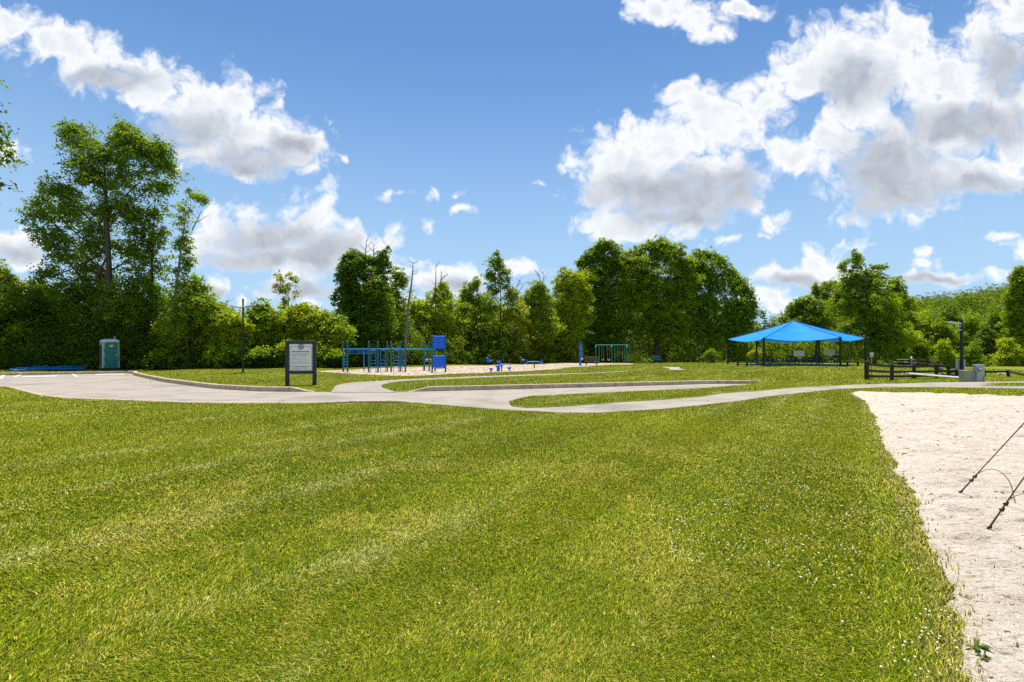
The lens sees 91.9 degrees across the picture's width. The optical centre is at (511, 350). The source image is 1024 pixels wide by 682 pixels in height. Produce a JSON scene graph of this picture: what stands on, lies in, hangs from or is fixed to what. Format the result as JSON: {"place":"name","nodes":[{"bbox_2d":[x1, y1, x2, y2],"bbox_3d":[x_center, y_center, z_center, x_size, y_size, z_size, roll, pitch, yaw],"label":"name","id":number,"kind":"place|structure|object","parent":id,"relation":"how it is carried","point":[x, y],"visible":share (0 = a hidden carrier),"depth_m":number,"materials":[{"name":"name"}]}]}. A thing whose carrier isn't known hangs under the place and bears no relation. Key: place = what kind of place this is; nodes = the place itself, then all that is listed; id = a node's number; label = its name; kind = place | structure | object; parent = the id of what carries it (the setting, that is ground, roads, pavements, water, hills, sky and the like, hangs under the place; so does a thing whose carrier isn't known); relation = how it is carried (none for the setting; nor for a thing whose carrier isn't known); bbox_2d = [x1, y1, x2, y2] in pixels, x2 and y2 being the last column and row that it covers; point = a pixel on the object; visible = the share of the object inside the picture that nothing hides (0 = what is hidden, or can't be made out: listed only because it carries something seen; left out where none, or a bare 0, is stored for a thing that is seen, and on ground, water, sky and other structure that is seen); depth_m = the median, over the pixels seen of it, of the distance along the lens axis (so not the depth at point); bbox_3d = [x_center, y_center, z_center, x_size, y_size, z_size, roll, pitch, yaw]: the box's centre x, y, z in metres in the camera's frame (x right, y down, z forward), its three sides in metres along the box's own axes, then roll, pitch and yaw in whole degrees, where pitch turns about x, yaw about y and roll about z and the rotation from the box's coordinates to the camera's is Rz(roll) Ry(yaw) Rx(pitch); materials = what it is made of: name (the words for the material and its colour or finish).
{"place":"outdoors","nodes":[
{"label":"outdoors","id":0,"kind":"place"},
{"bbox_2d":[0,373,1023,412],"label":"road","id":1,"kind":"structure","parent":0,"point":[125,386],"depth_m":18.26,"materials":[{"name":"concrete"}]},
{"bbox_2d":[21,376,57,377],"bbox_3d":[-28.013,1.543,29.370,1.620,0.070,0.300,0,0,-22],"label":"road marking","id":2,"kind":"object","parent":1,"relation":"on","point":[38,376],"visible":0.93,"depth_m":29.23,"materials":[{"name":"white paint"}]},
{"bbox_2d":[408,380,761,391],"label":"kerb","id":3,"kind":"structure","parent":1,"relation":"on","point":[524,386],"depth_m":21.25,"materials":[{"name":"concrete"}]},
{"bbox_2d":[543,384,747,395],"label":"kerb","id":4,"kind":"structure","parent":1,"relation":"on","point":[646,390],"depth_m":18.83,"materials":[{"name":"concrete"}]},
{"bbox_2d":[992,384,1023,385],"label":"lawn island","id":5,"kind":"structure","parent":1,"relation":"on","point":[1008,385],"depth_m":22.13,"materials":[{"name":"green plant"}]},
{"bbox_2d":[0,339,1023,681],"bbox_3d":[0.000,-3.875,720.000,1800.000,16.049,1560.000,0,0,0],"label":"lawn","id":6,"kind":"structure","parent":0,"point":[514,447],"depth_m":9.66,"materials":[{"name":"green plant"}]},
{"bbox_2d":[0,77,27,191],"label":"broadleaf tree","id":7,"kind":"object","parent":6,"relation":"on","point":[7,153],"visible":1,"depth_m":17.07,"materials":[{"name":"green plant"}]},
{"bbox_2d":[0,259,44,360],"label":"broadleaf tree","id":8,"kind":"object","parent":6,"relation":"on","point":[8,275],"visible":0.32,"depth_m":39.73,"materials":[{"name":"green plant"}]},
{"bbox_2d":[9,366,51,370],"bbox_3d":[-34.539,1.263,35.526,1.100,0.295,2.065,0,0,34],"label":"metal frame","id":9,"kind":"object","parent":6,"relation":"on","point":[31,368],"visible":1,"depth_m":35.52,"materials":[{"name":"blue metal"}]},
{"bbox_2d":[15,280,60,350],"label":"broadleaf tree","id":10,"kind":"object","parent":6,"relation":"on","point":[30,283],"visible":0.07,"depth_m":41.28,"materials":[{"name":"green plant"}]},
{"bbox_2d":[0,371,124,374],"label":"kerb","id":11,"kind":"structure","parent":6,"relation":"on","point":[55,373],"depth_m":33.02,"materials":[{"name":"concrete"}]},
{"bbox_2d":[48,365,90,369],"bbox_3d":[-33.691,1.273,37.403,2.674,0.295,1.100,0,0,-22],"label":"metal frame","id":12,"kind":"object","parent":6,"relation":"on","point":[67,367],"visible":0.7,"depth_m":37.33,"materials":[{"name":"blue metal"}]},
{"bbox_2d":[8,113,194,361],"bbox_3d":[-33.741,-8.909,41.240,15.460,21.261,6.533,0,0,0],"label":"tall tree","id":13,"kind":"object","parent":6,"relation":"on","point":[125,142],"visible":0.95,"depth_m":40.53,"materials":[{"name":"green plant"}]},
{"bbox_2d":[98,337,120,369],"bbox_3d":[-30.613,0.193,37.654,1.195,2.550,1.130,0,0,41],"label":"portable toilet","id":14,"kind":"object","parent":6,"relation":"on","point":[109,349],"visible":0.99,"depth_m":37.25,"materials":[{"name":"grey plastic"}]},
{"bbox_2d":[104,342,117,367],"bbox_3d":[-30.214,0.343,37.290,0.115,1.930,0.830,0,0,41],"label":"door","id":15,"kind":"structure","parent":14,"relation":"in","point":[111,348],"depth_m":37.29,"materials":[{"name":"green plastic"}]},
{"bbox_2d":[0,386,279,403],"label":"kerb","id":16,"kind":"structure","parent":6,"relation":"on","point":[137,400],"depth_m":15.60,"materials":[{"name":"concrete"}]},
{"bbox_2d":[118,176,180,337],"bbox_3d":[-30.515,-6.596,41.891,4.337,16.663,4.764,0,0,-33],"label":"tall tree","id":17,"kind":"object","parent":6,"relation":"on","point":[152,238],"visible":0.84,"depth_m":41.56,"materials":[{"name":"green plant"}]},
{"bbox_2d":[160,187,213,364],"bbox_3d":[-26.609,-5.729,40.443,4.393,14.984,2.340,0,0,8],"label":"tall tree","id":18,"kind":"object","parent":6,"relation":"on","point":[180,245],"visible":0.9,"depth_m":40.27,"materials":[{"name":"green plant"}]},
{"bbox_2d":[150,271,245,364],"bbox_3d":[-25.070,-2.308,40.268,7.282,8.175,5.752,0,0,0],"label":"sumac tree","id":19,"kind":"object","parent":6,"relation":"on","point":[191,317],"visible":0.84,"depth_m":39.06,"materials":[{"name":"green plant"}]},
{"bbox_2d":[127,371,315,391],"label":"kerb","id":20,"kind":"structure","parent":6,"relation":"on","point":[237,387],"depth_m":20.33,"materials":[{"name":"concrete"}]},
{"bbox_2d":[198,309,264,368],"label":"sumac tree","id":21,"kind":"object","parent":6,"relation":"on","point":[229,348],"visible":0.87,"depth_m":39.28,"materials":[{"name":"green plant"}]},
{"bbox_2d":[230,299,255,372],"bbox_3d":[-17.090,-0.822,31.447,1.573,4.950,0.260,0,0,0],"label":"lamp post","id":22,"kind":"object","parent":6,"relation":"on","point":[248,306],"visible":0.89,"depth_m":31.41,"materials":[{"name":"black metal"}]},
{"bbox_2d":[236,297,296,363],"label":"sumac tree","id":23,"kind":"object","parent":6,"relation":"on","point":[265,318],"visible":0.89,"depth_m":40.70,"materials":[{"name":"green plant"}]},
{"bbox_2d":[271,269,301,310],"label":"sparse tree","id":24,"kind":"object","parent":6,"relation":"on","point":[281,287],"visible":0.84,"depth_m":44.81,"materials":[{"name":"green plant"}]},
{"bbox_2d":[285,341,316,385],"bbox_3d":[-8.718,0.629,20.454,1.200,2.062,0.150,0,0,-13],"label":"notice board","id":25,"kind":"object","parent":6,"relation":"on","point":[300,357],"visible":0.99,"depth_m":20.42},
{"bbox_2d":[276,301,335,358],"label":"sumac tree","id":26,"kind":"object","parent":6,"relation":"on","point":[301,316],"visible":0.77,"depth_m":41.78,"materials":[{"name":"green plant"}]},
{"bbox_2d":[303,309,358,366],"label":"sumac tree","id":27,"kind":"object","parent":6,"relation":"on","point":[336,332],"visible":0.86,"depth_m":41.79,"materials":[{"name":"green plant"}]},
{"bbox_2d":[280,400,413,403],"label":"kerb","id":28,"kind":"structure","parent":6,"relation":"on","point":[377,401],"depth_m":14.99,"materials":[{"name":"concrete"}]},
{"bbox_2d":[328,234,403,365],"bbox_3d":[-13.662,-4.488,45.601,5.796,12.406,6.869,0,0,-44],"label":"ivy tree","id":29,"kind":"object","parent":6,"relation":"on","point":[359,306],"visible":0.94,"depth_m":45.13,"materials":[{"name":"green plant"}]},
{"bbox_2d":[378,265,410,353],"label":"broadleaf tree","id":30,"kind":"object","parent":6,"relation":"on","point":[400,279],"visible":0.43,"depth_m":49.11,"materials":[{"name":"green plant"}]},
{"bbox_2d":[402,258,418,365],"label":"dead tree","id":31,"kind":"object","parent":6,"relation":"on","point":[406,326],"visible":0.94,"depth_m":45.92,"materials":[{"name":"brown wood"}]},
{"bbox_2d":[402,262,470,362],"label":"broadleaf tree","id":32,"kind":"object","parent":6,"relation":"on","point":[422,312],"visible":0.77,"depth_m":51.63,"materials":[{"name":"green plant"}]},
{"bbox_2d":[0,276,885,364],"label":"woodland","id":33,"kind":"object","parent":6,"relation":"on","point":[790,348],"visible":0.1,"depth_m":69.74,"materials":[{"name":"green plant"}]},
{"bbox_2d":[317,363,633,375],"bbox_3d":[1.082,1.417,42.982,13.342,0.150,33.524,0,0,44],"label":"playground surface","id":34,"kind":"object","parent":6,"relation":"on","point":[419,371],"visible":0.88,"depth_m":37.34,"materials":[{"name":"beige sand"}]},
{"bbox_2d":[342,335,445,371],"bbox_3d":[-8.038,0.348,34.286,7.439,2.760,3.543,0,0,0],"label":"climbing frame","id":35,"kind":"object","parent":34,"relation":"on","point":[438,342],"visible":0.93,"depth_m":33.35,"materials":[{"name":"blue metal"}]},
{"bbox_2d":[523,360,545,367],"bbox_3d":[1.780,1.185,39.397,1.860,0.865,0.285,0,0,-3],"label":"seesaw","id":36,"kind":"object","parent":34,"relation":"on","point":[534,362],"visible":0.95,"depth_m":39.36,"materials":[{"name":"blue metal"}]},
{"bbox_2d":[579,342,582,364],"bbox_3d":[6.729,0.409,48.137,0.416,2.526,0.234,0,0,30],"label":"tetherball pole","id":37,"kind":"object","parent":34,"relation":"on","point":[580,347],"visible":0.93,"depth_m":48.12,"materials":[{"name":"blue metal"}]},
{"bbox_2d":[585,356,598,365],"bbox_3d":[7.542,1.043,46.906,1.293,0.988,0.556,0,0,14],"label":"park bench","id":38,"kind":"object","parent":34,"relation":"on","point":[591,358],"visible":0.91,"depth_m":47.04,"materials":[{"name":"black metal"}]},
{"bbox_2d":[595,344,629,362],"bbox_3d":[11.409,0.483,56.001,4.210,2.366,1.606,0,0,0],"label":"swing set","id":39,"kind":"object","parent":34,"relation":"on","point":[614,353],"visible":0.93,"depth_m":55.99,"materials":[{"name":"green metal"}]},
{"bbox_2d":[331,371,624,391],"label":"footpath","id":40,"kind":"structure","parent":6,"relation":"on","point":[371,386],"depth_m":21.10,"materials":[{"name":"concrete"}]},
{"bbox_2d":[447,276,509,359],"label":"broadleaf tree","id":41,"kind":"object","parent":6,"relation":"on","point":[479,306],"visible":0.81,"depth_m":53.56,"materials":[{"name":"green plant"}]},
{"bbox_2d":[480,249,512,332],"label":"slender tree","id":42,"kind":"object","parent":6,"relation":"on","point":[494,262],"visible":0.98,"depth_m":55.76,"materials":[{"name":"green plant"}]},
{"bbox_2d":[0,308,1019,369],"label":"undergrowth","id":43,"kind":"object","parent":6,"relation":"on","point":[140,350],"visible":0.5,"depth_m":40.63,"materials":[{"name":"green plant"}]},
{"bbox_2d":[496,278,535,361],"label":"sparse tree","id":44,"kind":"object","parent":6,"relation":"on","point":[514,314],"visible":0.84,"depth_m":55.25,"materials":[{"name":"green plant"}]},
{"bbox_2d":[516,268,567,362],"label":"broadleaf tree","id":45,"kind":"object","parent":6,"relation":"on","point":[536,300],"visible":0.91,"depth_m":56.93,"materials":[{"name":"green plant"}]},
{"bbox_2d":[544,265,598,362],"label":"broadleaf tree","id":46,"kind":"object","parent":6,"relation":"on","point":[571,291],"visible":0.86,"depth_m":59.07,"materials":[{"name":"green plant"}]},
{"bbox_2d":[572,237,633,358],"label":"maple tree","id":47,"kind":"object","parent":6,"relation":"on","point":[602,268],"visible":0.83,"depth_m":62.95,"materials":[{"name":"green plant"}]},
{"bbox_2d":[651,356,660,362],"bbox_3d":[16.384,1.077,56.095,1.160,0.988,0.556,0,0,-4],"label":"park bench","id":48,"kind":"object","parent":6,"relation":"on","point":[655,357],"visible":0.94,"depth_m":56.26,"materials":[{"name":"black metal"}]},
{"bbox_2d":[609,234,706,362],"bbox_3d":[18.274,-6.389,63.225,12.679,16.945,6.604,0,0,0],"label":"maple tree","id":49,"kind":"object","parent":6,"relation":"on","point":[660,319],"visible":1,"depth_m":62.12,"materials":[{"name":"green plant"}]},
{"bbox_2d":[665,367,684,369],"bbox_3d":[13.054,1.427,40.399,1.655,0.059,6.286,0,0,15],"label":"concrete pad","id":50,"kind":"object","parent":6,"relation":"on","point":[674,368],"visible":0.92,"depth_m":39.23,"materials":[{"name":"white concrete"}]},
{"bbox_2d":[434,405,961,679],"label":"clover flowers","id":51,"kind":"object","parent":6,"relation":"on","point":[904,641],"visible":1,"depth_m":4.09,"materials":[{"name":"white plant"}]},
{"bbox_2d":[701,348,718,362],"bbox_3d":[22.438,0.638,56.033,1.658,2.139,1.890,0,0,-36],"label":"crepe myrtle","id":52,"kind":"object","parent":6,"relation":"on","point":[710,354],"visible":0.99,"depth_m":55.75,"materials":[{"name":"green plant"}]},
{"bbox_2d":[670,246,759,362],"bbox_3d":[26.313,-5.448,65.330,12.320,16.701,6.433,0,0,0],"label":"maple tree","id":53,"kind":"object","parent":6,"relation":"on","point":[746,305],"visible":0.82,"depth_m":64.03,"materials":[{"name":"green plant"}]},
{"bbox_2d":[745,346,762,362],"bbox_3d":[29.305,0.673,59.939,1.858,2.450,1.851,0,0,20],"label":"crepe myrtle","id":54,"kind":"object","parent":6,"relation":"on","point":[752,353],"visible":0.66,"depth_m":59.69,"materials":[{"name":"green plant"}]},
{"bbox_2d":[758,313,775,362],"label":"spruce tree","id":55,"kind":"object","parent":6,"relation":"on","point":[764,320],"visible":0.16,"depth_m":81.85,"materials":[{"name":"green plant"}]},
{"bbox_2d":[727,320,866,366],"bbox_3d":[28.550,-0.630,50.200,11.420,4.838,12.299,0,0,0],"label":"shade canopy","id":56,"kind":"object","parent":6,"relation":"on","point":[793,331],"visible":0.94,"depth_m":48.12,"materials":[{"name":"blue fabric"}]},
{"bbox_2d":[794,351,803,362],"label":"basketball hoop","id":57,"kind":"object","parent":6,"relation":"on","point":[799,353],"visible":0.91,"depth_m":65.99,"materials":[{"name":"grey metal"}]},
{"bbox_2d":[748,363,850,365],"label":"pavilion slab","id":58,"kind":"structure","parent":6,"relation":"on","point":[786,364],"depth_m":48.67,"materials":[{"name":"concrete"}]},
{"bbox_2d":[746,357,770,364],"bbox_3d":[24.534,1.053,49.000,1.850,0.774,1.630,0,0,-8],"label":"picnic table","id":59,"kind":"object","parent":58,"relation":"on","point":[755,360],"visible":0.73,"depth_m":48.69,"materials":[{"name":"black metal"}]},
{"bbox_2d":[769,357,790,365],"bbox_3d":[25.174,1.041,46.500,1.850,0.774,1.630,0,0,-20],"label":"picnic table","id":60,"kind":"object","parent":58,"relation":"on","point":[778,361],"visible":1,"depth_m":46.58,"materials":[{"name":"black metal"}]},
{"bbox_2d":[791,357,812,363],"bbox_3d":[29.448,0.998,50.000,1.850,0.774,1.630,0,0,8],"label":"picnic table","id":61,"kind":"object","parent":58,"relation":"on","point":[797,359],"visible":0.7,"depth_m":50.44,"materials":[{"name":"black metal"}]},
{"bbox_2d":[799,357,824,365],"bbox_3d":[28.532,1.042,46.800,1.850,0.774,1.630,0,0,-6],"label":"picnic table","id":62,"kind":"object","parent":58,"relation":"on","point":[806,360],"visible":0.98,"depth_m":46.73,"materials":[{"name":"black metal"}]},
{"bbox_2d":[813,356,838,363],"bbox_3d":[32.041,0.989,50.500,1.850,0.774,1.630,0,0,12],"label":"picnic table","id":63,"kind":"object","parent":58,"relation":"on","point":[833,359],"visible":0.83,"depth_m":50.11,"materials":[{"name":"black metal"}]},
{"bbox_2d":[776,277,848,362],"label":"broadleaf tree","id":64,"kind":"object","parent":6,"relation":"on","point":[811,312],"visible":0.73,"depth_m":73.12,"materials":[{"name":"green plant"}]},
{"bbox_2d":[825,349,834,362],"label":"basketball hoop","id":65,"kind":"object","parent":6,"relation":"on","point":[828,352],"visible":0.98,"depth_m":68.01,"materials":[{"name":"grey metal"}]},
{"bbox_2d":[830,321,870,362],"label":"tree","id":66,"kind":"object","parent":6,"relation":"on","point":[854,330],"visible":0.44,"depth_m":59.58,"materials":[{"name":"green plant"}]},
{"bbox_2d":[843,361,861,365],"bbox_3d":[30.972,1.247,45.000,1.450,0.565,0.300,0,0,5],"label":"flat bench","id":67,"kind":"object","parent":6,"relation":"on","point":[847,363],"visible":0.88,"depth_m":44.90,"materials":[{"name":"black metal"}]},
{"bbox_2d":[822,248,914,364],"bbox_3d":[44.801,-5.125,61.705,11.163,15.467,6.741,0,0,0],"label":"oak tree","id":68,"kind":"object","parent":6,"relation":"on","point":[859,290],"visible":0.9,"depth_m":61.18,"materials":[{"name":"green plant"}]},
{"bbox_2d":[870,353,873,378],"bbox_3d":[22.763,1.022,31.322,0.190,1.776,0.063,0,0,20],"label":"sign","id":69,"kind":"object","parent":6,"relation":"on","point":[871,355],"visible":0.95,"depth_m":31.32,"materials":[{"name":"grey metal"}]},
{"bbox_2d":[753,280,1023,363],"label":"hill forest","id":70,"kind":"object","parent":6,"relation":"on","point":[975,303],"visible":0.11,"depth_m":128.70,"materials":[{"name":"green plant"}]},
{"bbox_2d":[870,322,913,364],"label":"tree","id":71,"kind":"object","parent":6,"relation":"on","point":[892,336],"visible":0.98,"depth_m":59.55,"materials":[{"name":"green plant"}]},
{"bbox_2d":[880,275,926,361],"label":"broadleaf tree","id":72,"kind":"object","parent":6,"relation":"on","point":[908,312],"visible":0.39,"depth_m":67.25,"materials":[{"name":"green plant"}]},
{"bbox_2d":[896,359,915,364],"bbox_3d":[43.810,1.352,55.000,1.800,0.774,1.630,0,0,-10],"label":"picnic table","id":73,"kind":"object","parent":6,"relation":"on","point":[903,361],"visible":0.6,"depth_m":54.71,"materials":[{"name":"grey metal"}]},
{"bbox_2d":[892,326,925,364],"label":"tree","id":74,"kind":"object","parent":6,"relation":"on","point":[910,343],"visible":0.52,"depth_m":59.96,"materials":[{"name":"green plant"}]},
{"bbox_2d":[864,360,958,379],"bbox_3d":[24.049,1.353,30.510,15.471,1.689,1.808,0,0,-35],"label":"rail fence","id":75,"kind":"object","parent":6,"relation":"on","point":[867,364],"visible":0.8,"depth_m":32.27,"materials":[{"name":"brown wood"}]},
{"bbox_2d":[903,330,936,364],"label":"broadleaf tree","id":76,"kind":"object","parent":6,"relation":"on","point":[921,352],"visible":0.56,"depth_m":62.46,"materials":[{"name":"green plant"}]},
{"bbox_2d":[912,309,933,350],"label":"broadleaf tree","id":77,"kind":"object","parent":6,"relation":"on","point":[926,326],"visible":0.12,"depth_m":69.20,"materials":[{"name":"green plant"}]},
{"bbox_2d":[898,372,958,378],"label":"barrier gate","id":78,"kind":"structure","parent":6,"relation":"on","point":[957,377],"depth_m":32.45,"materials":[{"name":"white metal"}]},
{"bbox_2d":[909,357,954,373],"bbox_3d":[36.715,1.375,43.244,1.126,1.581,21.707,0,0,33],"label":"rail fence","id":79,"kind":"object","parent":6,"relation":"on","point":[918,359],"visible":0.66,"depth_m":42.93,"materials":[{"name":"brown wood"}]},
{"bbox_2d":[853,391,1023,681],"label":"sand court","id":80,"kind":"object","parent":6,"relation":"on","point":[976,505],"visible":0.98,"depth_m":5.38,"materials":[{"name":"beige sand"}]},
{"bbox_2d":[887,404,1023,678],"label":"sand debris","id":81,"kind":"object","parent":80,"relation":"on","point":[990,677],"visible":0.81,"depth_m":5.94,"materials":[{"name":"beige plant"}]},
{"bbox_2d":[965,638,992,650],"bbox_3d":[2.491,1.582,2.628,0.124,0.076,0.096,0,0,-28],"label":"weed","id":82,"kind":"object","parent":80,"relation":"on","point":[977,642],"visible":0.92,"depth_m":2.64,"materials":[{"name":"green plant"}]},
{"bbox_2d":[974,650,991,659],"bbox_3d":[2.439,1.585,2.554,0.065,0.072,0.075,0,0,14],"label":"weed","id":83,"kind":"object","parent":80,"relation":"on","point":[985,656],"visible":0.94,"depth_m":2.56,"materials":[{"name":"green plant"}]},
{"bbox_2d":[925,317,959,355],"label":"broadleaf tree","id":84,"kind":"object","parent":6,"relation":"on","point":[938,332],"visible":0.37,"depth_m":67.47,"materials":[{"name":"green plant"}]},
{"bbox_2d":[930,338,959,364],"bbox_3d":[53.855,0.451,61.064,3.654,4.047,2.982,0,0,0],"label":"bush","id":85,"kind":"object","parent":6,"relation":"on","point":[944,352],"visible":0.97,"depth_m":60.59,"materials":[{"name":"green plant"}]},
{"bbox_2d":[935,302,962,333],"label":"broadleaf tree","id":86,"kind":"object","parent":6,"relation":"on","point":[950,314],"visible":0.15,"depth_m":77.27,"materials":[{"name":"green plant"}]},
{"bbox_2d":[948,319,964,369],"bbox_3d":[25.790,0.126,28.608,1.026,3.846,0.245,0,0,0],"label":"lamp post","id":87,"kind":"object","parent":6,"relation":"on","point":[960,364],"visible":0.93,"depth_m":28.54,"materials":[{"name":"black metal"}]},
{"bbox_2d":[958,370,971,381],"bbox_3d":[24.883,1.528,27.200,0.386,0.896,0.440,0,0,8],"label":"utility cabinet","id":88,"kind":"object","parent":6,"relation":"on","point":[964,375],"visible":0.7,"depth_m":27.02,"materials":[{"name":"grey metal"}]},
{"bbox_2d":[950,311,983,358],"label":"broadleaf tree","id":89,"kind":"object","parent":6,"relation":"on","point":[970,327],"visible":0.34,"depth_m":69.44,"materials":[{"name":"green plant"}]},
{"bbox_2d":[956,342,989,366],"bbox_3d":[56.029,0.585,59.761,4.425,3.414,3.083,0,0,0],"label":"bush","id":90,"kind":"object","parent":6,"relation":"on","point":[973,354],"visible":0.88,"depth_m":59.45,"materials":[{"name":"green plant"}]},
{"bbox_2d":[971,371,974,381],"bbox_3d":[25.934,1.573,28.000,0.262,0.882,0.380,0,0,8],"label":"utility cabinet","id":91,"kind":"object","parent":6,"relation":"on","point":[972,376],"visible":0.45,"depth_m":27.82,"materials":[{"name":"grey metal"}]},
{"bbox_2d":[972,364,984,381],"bbox_3d":[26.387,1.400,27.931,0.455,1.231,0.480,0,0,8],"label":"meter pedestal","id":92,"kind":"object","parent":6,"relation":"on","point":[979,369],"visible":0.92,"depth_m":27.85,"materials":[{"name":"grey metal"}]},
{"bbox_2d":[977,368,983,380],"bbox_3d":[26.376,1.363,27.846,0.348,0.753,0.012,0,0,8],"label":"door","id":93,"kind":"structure","parent":92,"relation":"in","point":[980,375],"depth_m":27.84,"materials":[{"name":"grey metal"}]},
{"bbox_2d":[968,322,1002,363],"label":"broadleaf tree","id":94,"kind":"object","parent":6,"relation":"on","point":[985,338],"visible":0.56,"depth_m":63.56,"materials":[{"name":"green plant"}]},
{"bbox_2d":[984,302,1010,354],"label":"broadleaf tree","id":95,"kind":"object","parent":6,"relation":"on","point":[993,319],"visible":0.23,"depth_m":73.70,"materials":[{"name":"green plant"}]},
{"bbox_2d":[985,370,1023,376],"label":"rail fence","id":96,"kind":"object","parent":6,"relation":"on","point":[1007,372],"visible":0.57,"depth_m":35.20,"materials":[{"name":"brown wood"}]},
{"bbox_2d":[988,265,1023,365],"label":"broadleaf tree","id":97,"kind":"object","parent":6,"relation":"on","point":[1013,302],"visible":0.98,"depth_m":60.09,"materials":[{"name":"green plant"}]},
{"bbox_2d":[988,337,1023,365],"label":"bush","id":98,"kind":"object","parent":6,"relation":"on","point":[1008,355],"visible":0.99,"depth_m":58.57,"materials":[{"name":"green plant"}]},
{"bbox_2d":[0,0,1023,340],"label":"sky","id":99,"kind":"structure","parent":0,"point":[783,138],"materials":[{"name":"blue"}]},
{"bbox_2d":[509,383,838,406],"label":"lawn island","id":100,"kind":"structure","parent":0,"point":[553,405],"depth_m":16.11,"materials":[{"name":"green plant"}]},
{"bbox_3d":[5.150,0.484,3.800,0.104,2.728,0.104,0,0,0],"label":"volleyball post","id":101,"kind":"object","parent":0,"visible":0},
{"bbox_2d":[958,423,1023,502],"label":"guy rope","id":102,"kind":"object","parent":101,"relation":"attached to","point":[971,480],"visible":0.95,"depth_m":5.19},
{"bbox_2d":[986,477,1023,528],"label":"guy rope","id":103,"kind":"object","parent":101,"relation":"attached to","point":[1006,503],"visible":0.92,"depth_m":4.31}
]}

